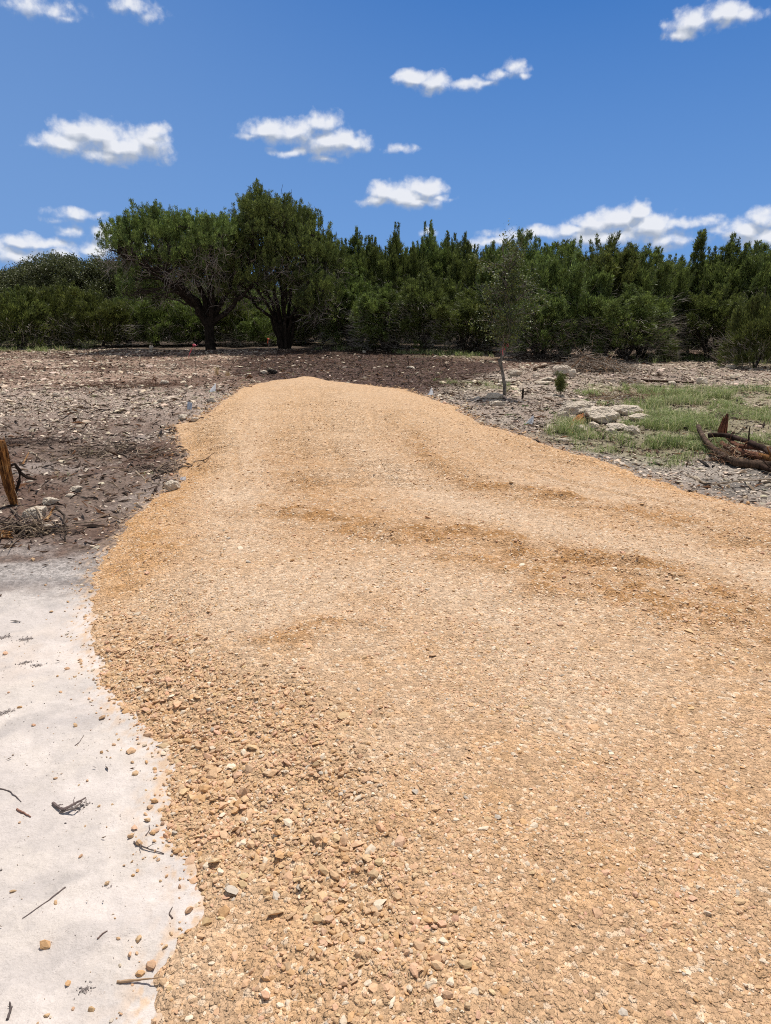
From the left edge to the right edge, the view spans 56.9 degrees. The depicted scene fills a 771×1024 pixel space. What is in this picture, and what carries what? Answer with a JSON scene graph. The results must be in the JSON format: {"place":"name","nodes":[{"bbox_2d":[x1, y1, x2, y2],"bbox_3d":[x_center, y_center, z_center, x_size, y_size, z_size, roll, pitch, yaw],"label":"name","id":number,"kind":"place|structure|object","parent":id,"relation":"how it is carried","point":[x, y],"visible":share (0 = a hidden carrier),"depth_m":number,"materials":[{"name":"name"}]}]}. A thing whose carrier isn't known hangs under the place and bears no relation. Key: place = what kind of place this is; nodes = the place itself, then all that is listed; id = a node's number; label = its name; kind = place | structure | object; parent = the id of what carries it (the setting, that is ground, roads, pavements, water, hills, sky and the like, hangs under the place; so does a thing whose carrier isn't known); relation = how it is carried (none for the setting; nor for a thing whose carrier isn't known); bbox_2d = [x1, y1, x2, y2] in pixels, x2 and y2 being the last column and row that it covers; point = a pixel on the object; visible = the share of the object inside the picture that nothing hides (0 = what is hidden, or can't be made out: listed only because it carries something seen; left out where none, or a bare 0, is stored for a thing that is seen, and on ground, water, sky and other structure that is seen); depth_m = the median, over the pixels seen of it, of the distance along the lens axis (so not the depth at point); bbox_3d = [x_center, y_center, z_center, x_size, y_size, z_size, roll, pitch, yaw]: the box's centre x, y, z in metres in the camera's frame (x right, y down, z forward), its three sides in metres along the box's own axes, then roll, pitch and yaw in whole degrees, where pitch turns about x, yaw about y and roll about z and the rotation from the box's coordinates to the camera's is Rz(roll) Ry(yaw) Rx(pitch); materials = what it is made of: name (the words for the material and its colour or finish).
{"place":"outdoors","nodes":[
{"label":"outdoors","id":0,"kind":"place"},
{"bbox_2d":[0,334,770,1023],"bbox_3d":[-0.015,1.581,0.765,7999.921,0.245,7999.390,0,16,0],"label":"ground","id":1,"kind":"structure","parent":0,"point":[44,862],"depth_m":3.10,"materials":[{"name":"white sand"}]},
{"bbox_2d":[0,530,12,537],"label":"split log","id":2,"kind":"object","parent":1,"relation":"on","point":[5,533],"visible":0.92,"depth_m":5.56,"materials":[{"name":"brown wood"}]},
{"bbox_2d":[0,318,30,347],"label":"juniper shrub","id":3,"kind":"object","parent":1,"relation":"on","point":[11,342],"visible":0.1,"depth_m":33.05,"materials":[{"name":"green plant"}]},
{"bbox_2d":[0,439,36,504],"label":"wooden post","id":4,"kind":"object","parent":1,"relation":"on","point":[7,479],"visible":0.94,"depth_m":6.34,"materials":[{"name":"brown wood"}]},
{"bbox_2d":[0,261,44,334],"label":"oak tree","id":5,"kind":"object","parent":1,"relation":"on","point":[2,272],"visible":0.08,"depth_m":41.00,"materials":[{"name":"green plant"}]},
{"bbox_2d":[21,506,46,518],"bbox_3d":[-3.041,0.011,6.145,0.191,0.106,0.153,0,16,-1],"label":"limestone rock","id":6,"kind":"object","parent":1,"relation":"on","point":[42,509],"visible":0.73,"depth_m":6.10,"materials":[{"name":"white stone"}]},
{"bbox_2d":[0,284,72,349],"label":"juniper shrub","id":7,"kind":"object","parent":1,"relation":"on","point":[13,312],"visible":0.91,"depth_m":31.63,"materials":[{"name":"green plant"}]},
{"bbox_2d":[2,435,77,446],"bbox_3d":[-4.720,-0.952,9.366,1.408,0.108,0.734,0,16,0],"label":"dead twig heap","id":8,"kind":"object","parent":1,"relation":"on","point":[53,441],"visible":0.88,"depth_m":9.37,"materials":[{"name":"brown wood"}]},
{"bbox_2d":[0,491,87,549],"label":"root tangle","id":9,"kind":"object","parent":1,"relation":"on","point":[33,528],"visible":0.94,"depth_m":5.69,"materials":[{"name":"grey wood"}]},
{"bbox_2d":[42,497,59,504],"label":"limestone rock","id":10,"kind":"object","parent":1,"relation":"on","point":[48,500],"visible":1,"depth_m":6.49,"materials":[{"name":"white stone"}]},
{"bbox_2d":[45,506,67,541],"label":"branch","id":11,"kind":"object","parent":1,"relation":"on","point":[62,513],"visible":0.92,"depth_m":5.93,"materials":[{"name":"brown wood"}]},
{"bbox_2d":[0,249,113,300],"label":"oak tree","id":12,"kind":"object","parent":1,"relation":"on","point":[51,269],"visible":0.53,"depth_m":39.36,"materials":[{"name":"green plant"}]},
{"bbox_2d":[13,278,116,346],"bbox_3d":[-15.242,-9.389,33.666,5.524,3.294,5.313,12,20,36],"label":"juniper shrub","id":13,"kind":"object","parent":1,"relation":"on","point":[70,294],"visible":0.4,"depth_m":32.62,"materials":[{"name":"green plant"}]},
{"bbox_2d":[51,797,85,810],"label":"branch","id":14,"kind":"object","parent":1,"relation":"on","point":[54,804],"visible":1,"depth_m":2.55,"materials":[{"name":"grey wood"}]},
{"bbox_2d":[68,981,94,998],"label":"debris clump","id":15,"kind":"object","parent":1,"relation":"on","point":[83,990],"visible":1,"depth_m":1.88,"materials":[{"name":"grey wood"}]},
{"bbox_2d":[66,252,128,299],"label":"oak tree","id":16,"kind":"object","parent":1,"relation":"on","point":[93,270],"visible":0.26,"depth_m":41.29,"materials":[{"name":"green plant"}]},
{"bbox_2d":[55,292,148,347],"bbox_3d":[-13.311,-8.979,33.389,4.748,2.633,4.902,-1,16,-3],"label":"juniper shrub","id":17,"kind":"object","parent":1,"relation":"on","point":[114,314],"visible":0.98,"depth_m":32.50,"materials":[{"name":"green plant"}]},
{"bbox_2d":[39,440,189,462],"bbox_3d":[-3.365,-0.774,8.889,1.774,0.121,1.174,5,17,18],"label":"dead twig heap","id":18,"kind":"object","parent":1,"relation":"on","point":[126,449],"visible":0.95,"depth_m":8.91,"materials":[{"name":"brown wood"}]},
{"bbox_2d":[52,378,187,390],"bbox_3d":[-5.835,-2.943,16.223,2.667,0.157,2.368,0,16,0],"label":"dead twig heap","id":19,"kind":"object","parent":1,"relation":"on","point":[155,385],"visible":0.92,"depth_m":16.17,"materials":[{"name":"brown wood"}]},
{"bbox_2d":[95,293,168,344],"bbox_3d":[-12.744,-9.536,35.287,4.237,2.613,4.406,0,16,1],"label":"juniper shrub","id":20,"kind":"object","parent":1,"relation":"on","point":[123,298],"visible":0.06,"depth_m":34.58,"materials":[{"name":"green plant"}]},
{"bbox_2d":[90,276,183,301],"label":"juniper tree","id":21,"kind":"object","parent":1,"relation":"on","point":[117,292],"visible":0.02,"depth_m":41.48,"materials":[{"name":"green plant"}]},
{"bbox_2d":[116,977,159,982],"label":"branch","id":22,"kind":"object","parent":1,"relation":"on","point":[129,980],"visible":1,"depth_m":1.89,"materials":[{"name":"brown wood"}]},
{"bbox_2d":[107,295,204,345],"bbox_3d":[-11.265,-9.415,34.817,5.456,2.742,5.285,-8,18,-27],"label":"juniper shrub","id":23,"kind":"object","parent":1,"relation":"on","point":[149,317],"visible":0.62,"depth_m":33.78,"materials":[{"name":"green plant"}]},
{"bbox_2d":[129,457,192,472],"bbox_3d":[-2.453,-0.546,8.093,0.985,0.131,0.970,0,16,0],"label":"dead twig heap","id":24,"kind":"object","parent":1,"relation":"on","point":[152,466],"visible":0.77,"depth_m":8.01,"materials":[{"name":"brown wood"}]},
{"bbox_2d":[94,198,265,349],"bbox_3d":[-8.601,-9.945,30.371,7.182,6.197,6.047,0,16,0],"label":"juniper tree","id":25,"kind":"object","parent":1,"relation":"on","point":[188,247],"visible":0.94,"depth_m":28.77,"materials":[{"name":"green plant"}]},
{"bbox_2d":[143,294,230,344],"bbox_3d":[-9.532,-9.492,35.197,4.889,2.545,5.083,6,17,21],"label":"juniper shrub","id":26,"kind":"object","parent":1,"relation":"on","point":[186,316],"visible":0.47,"depth_m":34.01,"materials":[{"name":"green plant"}]},
{"bbox_2d":[161,277,225,309],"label":"juniper tree","id":27,"kind":"object","parent":1,"relation":"on","point":[178,297],"visible":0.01,"depth_m":42.78,"materials":[{"name":"green plant"}]},
{"bbox_2d":[189,299,271,344],"bbox_3d":[-7.690,-9.546,35.650,5.257,2.580,5.092,-2,16,-7],"label":"juniper shrub","id":28,"kind":"object","parent":1,"relation":"on","point":[227,322],"visible":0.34,"depth_m":34.64,"materials":[{"name":"green plant"}]},
{"bbox_2d":[195,281,279,329],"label":"juniper tree","id":29,"kind":"object","parent":1,"relation":"on","point":[257,303],"visible":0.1,"depth_m":41.83,"materials":[{"name":"green plant"}]},
{"bbox_2d":[225,336,263,346],"bbox_3d":[-6.949,-8.463,34.611,2.545,0.809,1.761,0,16,0],"label":"dead twig heap","id":30,"kind":"object","parent":1,"relation":"on","point":[243,342],"visible":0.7,"depth_m":34.65,"materials":[{"name":"brown wood"}]},
{"bbox_2d":[223,313,276,346],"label":"juniper shrub","id":31,"kind":"object","parent":1,"relation":"on","point":[261,336],"visible":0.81,"depth_m":34.13,"materials":[{"name":"green plant"}]},
{"bbox_2d":[203,177,353,348],"bbox_3d":[-4.466,-10.662,31.092,6.737,7.238,5.918,0,16,0],"label":"juniper tree","id":32,"kind":"object","parent":1,"relation":"on","point":[298,247],"visible":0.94,"depth_m":29.78,"materials":[{"name":"green plant"}]},
{"bbox_2d":[250,298,321,344],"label":"juniper shrub","id":33,"kind":"object","parent":1,"relation":"on","point":[266,310],"visible":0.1,"depth_m":35.75,"materials":[{"name":"green plant"}]},
{"bbox_2d":[266,273,320,339],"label":"juniper tree","id":34,"kind":"object","parent":1,"relation":"on","point":[287,297],"depth_m":40.33,"materials":[{"name":"green plant"}]},
{"bbox_2d":[282,288,348,343],"bbox_3d":[-3.181,-10.043,35.565,5.337,3.404,5.141,2,16,9],"label":"juniper shrub","id":35,"kind":"object","parent":1,"relation":"on","point":[313,331],"visible":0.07,"depth_m":34.81,"materials":[{"name":"green plant"}]},
{"bbox_2d":[316,226,378,339],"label":"juniper tree","id":36,"kind":"object","parent":1,"relation":"on","point":[355,251],"visible":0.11,"depth_m":33.53,"materials":[{"name":"green plant"}]},
{"bbox_2d":[312,260,389,347],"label":"juniper tree","id":37,"kind":"object","parent":1,"relation":"on","point":[355,284],"visible":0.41,"depth_m":31.89,"materials":[{"name":"green plant"}]},
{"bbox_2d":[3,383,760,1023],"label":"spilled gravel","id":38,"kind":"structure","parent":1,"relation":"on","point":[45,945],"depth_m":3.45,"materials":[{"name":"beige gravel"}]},
{"bbox_2d":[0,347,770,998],"bbox_3d":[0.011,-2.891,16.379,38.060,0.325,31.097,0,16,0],"label":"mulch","id":39,"kind":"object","parent":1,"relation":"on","point":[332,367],"visible":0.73,"depth_m":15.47,"materials":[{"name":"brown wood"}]},
{"bbox_2d":[0,338,770,475],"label":"grass","id":40,"kind":"structure","parent":1,"relation":"on","point":[674,419],"depth_m":11.62,"materials":[{"name":"green plant"}]},
{"bbox_2d":[0,348,770,551],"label":"limestone rubble","id":41,"kind":"object","parent":1,"relation":"on","point":[147,404],"visible":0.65,"depth_m":14.20,"materials":[{"name":"grey stone"}]},
{"bbox_2d":[341,282,431,350],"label":"juniper tree","id":42,"kind":"object","parent":1,"relation":"on","point":[368,312],"visible":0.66,"depth_m":29.84,"materials":[{"name":"green plant"}]},
{"bbox_2d":[362,221,433,346],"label":"juniper tree","id":43,"kind":"object","parent":1,"relation":"on","point":[394,267],"visible":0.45,"depth_m":32.40,"materials":[{"name":"green plant"}]},
{"bbox_2d":[378,260,469,351],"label":"juniper tree","id":44,"kind":"object","parent":1,"relation":"on","point":[416,300],"visible":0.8,"depth_m":29.08,"materials":[{"name":"green plant"}]},
{"bbox_2d":[402,219,463,342],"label":"juniper tree","id":45,"kind":"object","parent":1,"relation":"on","point":[431,249],"visible":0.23,"depth_m":33.17,"materials":[{"name":"green plant"}]},
{"bbox_2d":[404,229,471,340],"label":"juniper tree","id":46,"kind":"object","parent":1,"relation":"on","point":[447,237],"visible":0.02,"depth_m":39.31,"materials":[{"name":"green plant"}]},
{"bbox_2d":[431,230,485,347],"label":"juniper tree","id":47,"kind":"object","parent":1,"relation":"on","point":[454,265],"visible":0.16,"depth_m":32.72,"materials":[{"name":"green plant"}]},
{"bbox_2d":[421,286,506,352],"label":"juniper tree","id":48,"kind":"object","parent":1,"relation":"on","point":[466,305],"visible":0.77,"depth_m":28.21,"materials":[{"name":"green plant"}]},
{"bbox_2d":[447,240,501,349],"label":"juniper tree","id":49,"kind":"object","parent":1,"relation":"on","point":[471,273],"visible":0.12,"depth_m":31.03,"materials":[{"name":"green plant"}]},
{"bbox_2d":[485,393,503,398],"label":"limestone rock","id":50,"kind":"object","parent":1,"relation":"on","point":[494,395],"visible":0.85,"depth_m":13.77,"materials":[{"name":"grey stone"}]},
{"bbox_2d":[489,400,506,404],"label":"limestone rock","id":51,"kind":"object","parent":1,"relation":"on","point":[497,402],"visible":0.95,"depth_m":12.96,"materials":[{"name":"beige stone"}]},
{"bbox_2d":[498,236,530,335],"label":"juniper tree","id":52,"kind":"object","parent":1,"relation":"on","point":[512,241],"visible":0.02,"depth_m":35.69,"materials":[{"name":"green plant"}]},
{"bbox_2d":[508,370,521,375],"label":"limestone rock","id":53,"kind":"object","parent":1,"relation":"on","point":[514,372],"visible":0.93,"depth_m":19.09,"materials":[{"name":"beige stone"}]},
{"bbox_2d":[471,228,560,352],"bbox_3d":[5.663,-8.867,28.672,4.776,4.923,4.821,-2,16,-6],"label":"juniper tree","id":54,"kind":"object","parent":1,"relation":"on","point":[531,253],"visible":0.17,"depth_m":28.01,"materials":[{"name":"green plant"}]},
{"bbox_2d":[468,218,566,394],"bbox_3d":[2.471,-3.912,13.949,1.987,3.426,1.396,7,17,23],"label":"oak sapling","id":55,"kind":"object","parent":1,"relation":"on","point":[508,328],"visible":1,"depth_m":13.88,"materials":[{"name":"green plant"}]},
{"bbox_2d":[488,287,585,358],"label":"juniper tree","id":56,"kind":"object","parent":1,"relation":"on","point":[549,317],"visible":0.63,"depth_m":24.44,"materials":[{"name":"green plant"}]},
{"bbox_2d":[533,362,567,370],"bbox_3d":[4.990,-4.505,21.900,0.348,0.131,2.344,12,20,36],"label":"log","id":57,"kind":"object","parent":1,"relation":"on","point":[536,367],"visible":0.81,"depth_m":21.73,"materials":[{"name":"brown wood"}]},
{"bbox_2d":[526,238,596,344],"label":"juniper tree","id":58,"kind":"object","parent":1,"relation":"on","point":[557,246],"visible":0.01,"depth_m":34.64,"materials":[{"name":"green plant"}]},
{"bbox_2d":[552,365,570,374],"bbox_3d":[4.906,-3.891,19.712,0.567,0.345,0.397,-2,16,-8],"label":"limestone rock","id":59,"kind":"object","parent":1,"relation":"on","point":[565,369],"visible":0.67,"depth_m":19.57,"materials":[{"name":"beige stone"}]},
{"bbox_2d":[554,370,569,395],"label":"juniper seedling","id":60,"kind":"object","parent":1,"relation":"on","point":[560,383],"visible":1,"depth_m":14.41,"materials":[{"name":"green plant"}]},
{"bbox_2d":[517,235,620,355],"bbox_3d":[6.820,-7.931,26.320,4.719,4.391,5.010,6,17,20],"label":"juniper tree","id":61,"kind":"object","parent":1,"relation":"on","point":[553,273],"visible":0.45,"depth_m":25.16,"materials":[{"name":"green plant"}]},
{"bbox_2d":[558,400,596,414],"bbox_3d":[3.251,-1.740,11.930,0.680,0.255,0.408,-6,17,-19],"label":"limestone rock","id":62,"kind":"object","parent":1,"relation":"on","point":[576,407],"visible":0.75,"depth_m":11.82,"materials":[{"name":"beige stone"}]},
{"bbox_2d":[568,413,586,432],"bbox_3d":[2.852,-1.304,10.646,0.198,0.212,1.546,7,17,23],"label":"splintered log","id":63,"kind":"object","parent":1,"relation":"on","point":[582,416],"visible":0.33,"depth_m":10.87,"materials":[{"name":"brown wood"}]},
{"bbox_2d":[557,340,598,365],"bbox_3d":[6.073,-4.983,22.043,1.333,0.957,1.172,14,21,40],"label":"dead twig heap","id":64,"kind":"object","parent":1,"relation":"on","point":[579,353],"visible":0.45,"depth_m":21.98,"materials":[{"name":"brown wood"}]},
{"bbox_2d":[530,274,635,358],"bbox_3d":[7.113,-6.963,25.605,4.263,3.153,4.401,14,21,41],"label":"juniper shrub","id":65,"kind":"object","parent":1,"relation":"on","point":[580,310],"visible":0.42,"depth_m":24.56,"materials":[{"name":"green plant"}]},
{"bbox_2d":[546,352,639,373],"bbox_3d":[6.234,-4.386,20.718,2.730,0.580,2.312,-4,16,-14],"label":"brush pile","id":66,"kind":"object","parent":1,"relation":"on","point":[596,364],"visible":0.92,"depth_m":20.62,"materials":[{"name":"brown wood"}]},
{"bbox_2d":[584,406,619,423],"bbox_3d":[3.362,-1.485,11.089,0.581,0.318,0.465,-2,16,-6],"label":"limestone rock","id":67,"kind":"object","parent":1,"relation":"on","point":[598,414],"visible":0.79,"depth_m":10.93,"materials":[{"name":"beige stone"}]},
{"bbox_2d":[560,230,671,356],"bbox_3d":[8.279,-8.118,26.716,4.803,4.672,4.835,-14,21,-40],"label":"juniper tree","id":68,"kind":"object","parent":1,"relation":"on","point":[629,262],"visible":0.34,"depth_m":25.32,"materials":[{"name":"green plant"}]},
{"bbox_2d":[606,423,626,429],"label":"limestone rock","id":69,"kind":"object","parent":1,"relation":"on","point":[618,426],"visible":0.72,"depth_m":10.40,"materials":[{"name":"beige stone"}]},
{"bbox_2d":[593,377,648,383],"bbox_3d":[5.892,-3.253,17.576,1.513,0.144,1.028,0,16,0],"label":"dead twig heap","id":70,"kind":"object","parent":1,"relation":"on","point":[623,381],"visible":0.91,"depth_m":17.43,"materials":[{"name":"grey wood"}]},
{"bbox_2d":[610,404,643,415],"bbox_3d":[4.096,-1.704,12.072,0.592,0.208,0.396,-5,17,-17],"label":"limestone rock","id":71,"kind":"object","parent":1,"relation":"on","point":[624,409],"visible":0.62,"depth_m":11.96,"materials":[{"name":"beige stone"}]},
{"bbox_2d":[572,282,685,359],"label":"juniper tree","id":72,"kind":"object","parent":1,"relation":"on","point":[633,312],"visible":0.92,"depth_m":23.99,"materials":[{"name":"green plant"}]},
{"bbox_2d":[623,425,639,433],"bbox_3d":[3.558,-1.176,10.239,0.229,0.138,0.154,-5,17,-17],"label":"limestone rock","id":73,"kind":"object","parent":1,"relation":"on","point":[632,429],"visible":0.9,"depth_m":10.19,"materials":[{"name":"white stone"}]},
{"bbox_2d":[583,377,683,401],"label":"grass","id":74,"kind":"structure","parent":1,"relation":"on","point":[631,395],"depth_m":14.04,"materials":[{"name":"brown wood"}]},
{"bbox_2d":[627,413,652,421],"bbox_3d":[4.020,-1.479,11.268,0.486,0.173,0.286,-7,17,-24],"label":"limestone rock","id":75,"kind":"object","parent":1,"relation":"on","point":[636,415],"visible":0.62,"depth_m":11.15,"materials":[{"name":"beige stone"}]},
{"bbox_2d":[602,245,701,357],"bbox_3d":[9.594,-7.739,26.383,4.378,4.087,4.419,-4,16,-14],"label":"juniper tree","id":76,"kind":"object","parent":1,"relation":"on","point":[662,278],"visible":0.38,"depth_m":25.49,"materials":[{"name":"green plant"}]},
{"bbox_2d":[630,242,679,344],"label":"juniper tree","id":77,"kind":"object","parent":1,"relation":"on","point":[661,261],"depth_m":33.71,"materials":[{"name":"green plant"}]},
{"bbox_2d":[640,379,693,382],"bbox_3d":[6.971,-3.243,17.608,1.241,0.106,0.203,5,17,18],"label":"log","id":78,"kind":"object","parent":1,"relation":"on","point":[646,380],"visible":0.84,"depth_m":17.59,"materials":[{"name":"wood"}]},
{"bbox_2d":[654,336,680,360],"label":"juniper shrub","id":79,"kind":"object","parent":1,"relation":"on","point":[676,357],"visible":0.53,"depth_m":24.73,"materials":[{"name":"green plant"}]},
{"bbox_2d":[643,252,711,352],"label":"juniper tree","id":80,"kind":"object","parent":1,"relation":"on","point":[682,258],"visible":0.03,"depth_m":28.32,"materials":[{"name":"green plant"}]},
{"bbox_2d":[681,227,707,354],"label":"juniper tree","id":81,"kind":"object","parent":1,"relation":"on","point":[696,256],"visible":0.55,"depth_m":26.28,"materials":[{"name":"green plant"}]},
{"bbox_2d":[696,377,707,383],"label":"limestone rock","id":82,"kind":"object","parent":1,"relation":"on","point":[700,380],"visible":0.74,"depth_m":17.42,"materials":[{"name":"beige stone"}]},
{"bbox_2d":[662,282,758,360],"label":"juniper tree","id":83,"kind":"object","parent":1,"relation":"on","point":[717,309],"visible":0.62,"depth_m":25.08,"materials":[{"name":"green plant"}]},
{"bbox_2d":[693,410,746,420],"bbox_3d":[5.468,-1.582,11.633,1.285,0.181,0.980,-5,17,-17],"label":"dead twig heap","id":84,"kind":"object","parent":1,"relation":"on","point":[716,415],"visible":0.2,"depth_m":11.61,"materials":[{"name":"brown wood"}]},
{"bbox_2d":[679,231,762,354],"bbox_3d":[12.815,-8.131,26.842,4.724,4.626,4.625,15,22,43],"label":"juniper tree","id":85,"kind":"object","parent":1,"relation":"on","point":[731,251],"visible":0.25,"depth_m":25.99,"materials":[{"name":"green plant"}]},
{"bbox_2d":[717,414,728,438],"bbox_3d":[4.619,-1.158,9.728,0.135,0.379,0.120,14,21,41],"label":"tree stump","id":86,"kind":"object","parent":1,"relation":"on","point":[723,427],"visible":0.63,"depth_m":9.69,"materials":[{"name":"brown wood"}]},
{"bbox_2d":[685,472,770,484],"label":"branch","id":87,"kind":"object","parent":1,"relation":"on","point":[694,478],"visible":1,"depth_m":7.22,"materials":[{"name":"grey wood"}]},
{"bbox_2d":[686,427,770,464],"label":"bark shreds","id":88,"kind":"object","parent":1,"relation":"on","point":[726,451],"visible":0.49,"depth_m":8.30,"materials":[{"name":"brown wood"}]},
{"bbox_2d":[696,424,770,469],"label":"log","id":89,"kind":"object","parent":1,"relation":"on","point":[744,463],"visible":0.92,"depth_m":8.08,"materials":[{"name":"brown wood"}]},
{"bbox_2d":[706,292,770,368],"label":"juniper shrub","id":90,"kind":"object","parent":1,"relation":"on","point":[757,321],"visible":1,"depth_m":22.07,"materials":[{"name":"green plant"}]},
{"bbox_2d":[708,249,770,358],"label":"juniper tree","id":91,"kind":"object","parent":1,"relation":"on","point":[761,271],"visible":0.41,"depth_m":25.33,"materials":[{"name":"green plant"}]},
{"bbox_2d":[711,239,770,338],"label":"juniper tree","id":92,"kind":"object","parent":1,"relation":"on","point":[763,246],"visible":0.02,"depth_m":35.64,"materials":[{"name":"green plant"}]},
{"bbox_2d":[718,440,766,460],"bbox_3d":[4.226,-0.802,8.520,0.339,0.244,1.267,0,16,0],"label":"root","id":93,"kind":"object","parent":1,"relation":"on","point":[742,450],"visible":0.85,"depth_m":8.29,"materials":[{"name":"brown plant"}]},
{"bbox_2d":[749,446,770,460],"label":"root","id":94,"kind":"object","parent":93,"relation":"on","point":[767,457],"visible":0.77,"depth_m":7.99,"materials":[{"name":"brown wood"}]},
{"bbox_2d":[708,426,770,454],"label":"log","id":95,"kind":"object","parent":94,"relation":"on","point":[759,446],"visible":0.96,"depth_m":8.62,"materials":[{"name":"brown wood"}]},
{"bbox_2d":[726,438,770,453],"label":"root","id":96,"kind":"object","parent":1,"relation":"on","point":[748,447],"visible":0.28,"depth_m":8.54,"materials":[{"name":"brown plant"}]},
{"bbox_2d":[759,460,770,471],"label":"root","id":97,"kind":"object","parent":1,"relation":"on","point":[766,467],"visible":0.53,"depth_m":7.72,"materials":[{"name":"brown plant"}]},
{"bbox_2d":[0,0,770,285],"label":"sky","id":98,"kind":"structure","parent":0,"point":[649,121],"materials":[{"name":"blue"}]},
{"bbox_2d":[88,376,770,1023],"bbox_3d":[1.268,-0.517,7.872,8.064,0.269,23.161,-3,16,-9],"label":"road","id":99,"kind":"structure","parent":0,"point":[635,1000],"depth_m":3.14,"materials":[{"name":"beige gravel"}]},
{"bbox_2d":[164,480,180,490],"bbox_3d":[-2.081,-0.250,6.934,0.167,0.113,0.133,2,16,8],"label":"limestone rock","id":100,"kind":"object","parent":99,"relation":"on","point":[170,485],"visible":0.94,"depth_m":6.89,"materials":[{"name":"white stone"}]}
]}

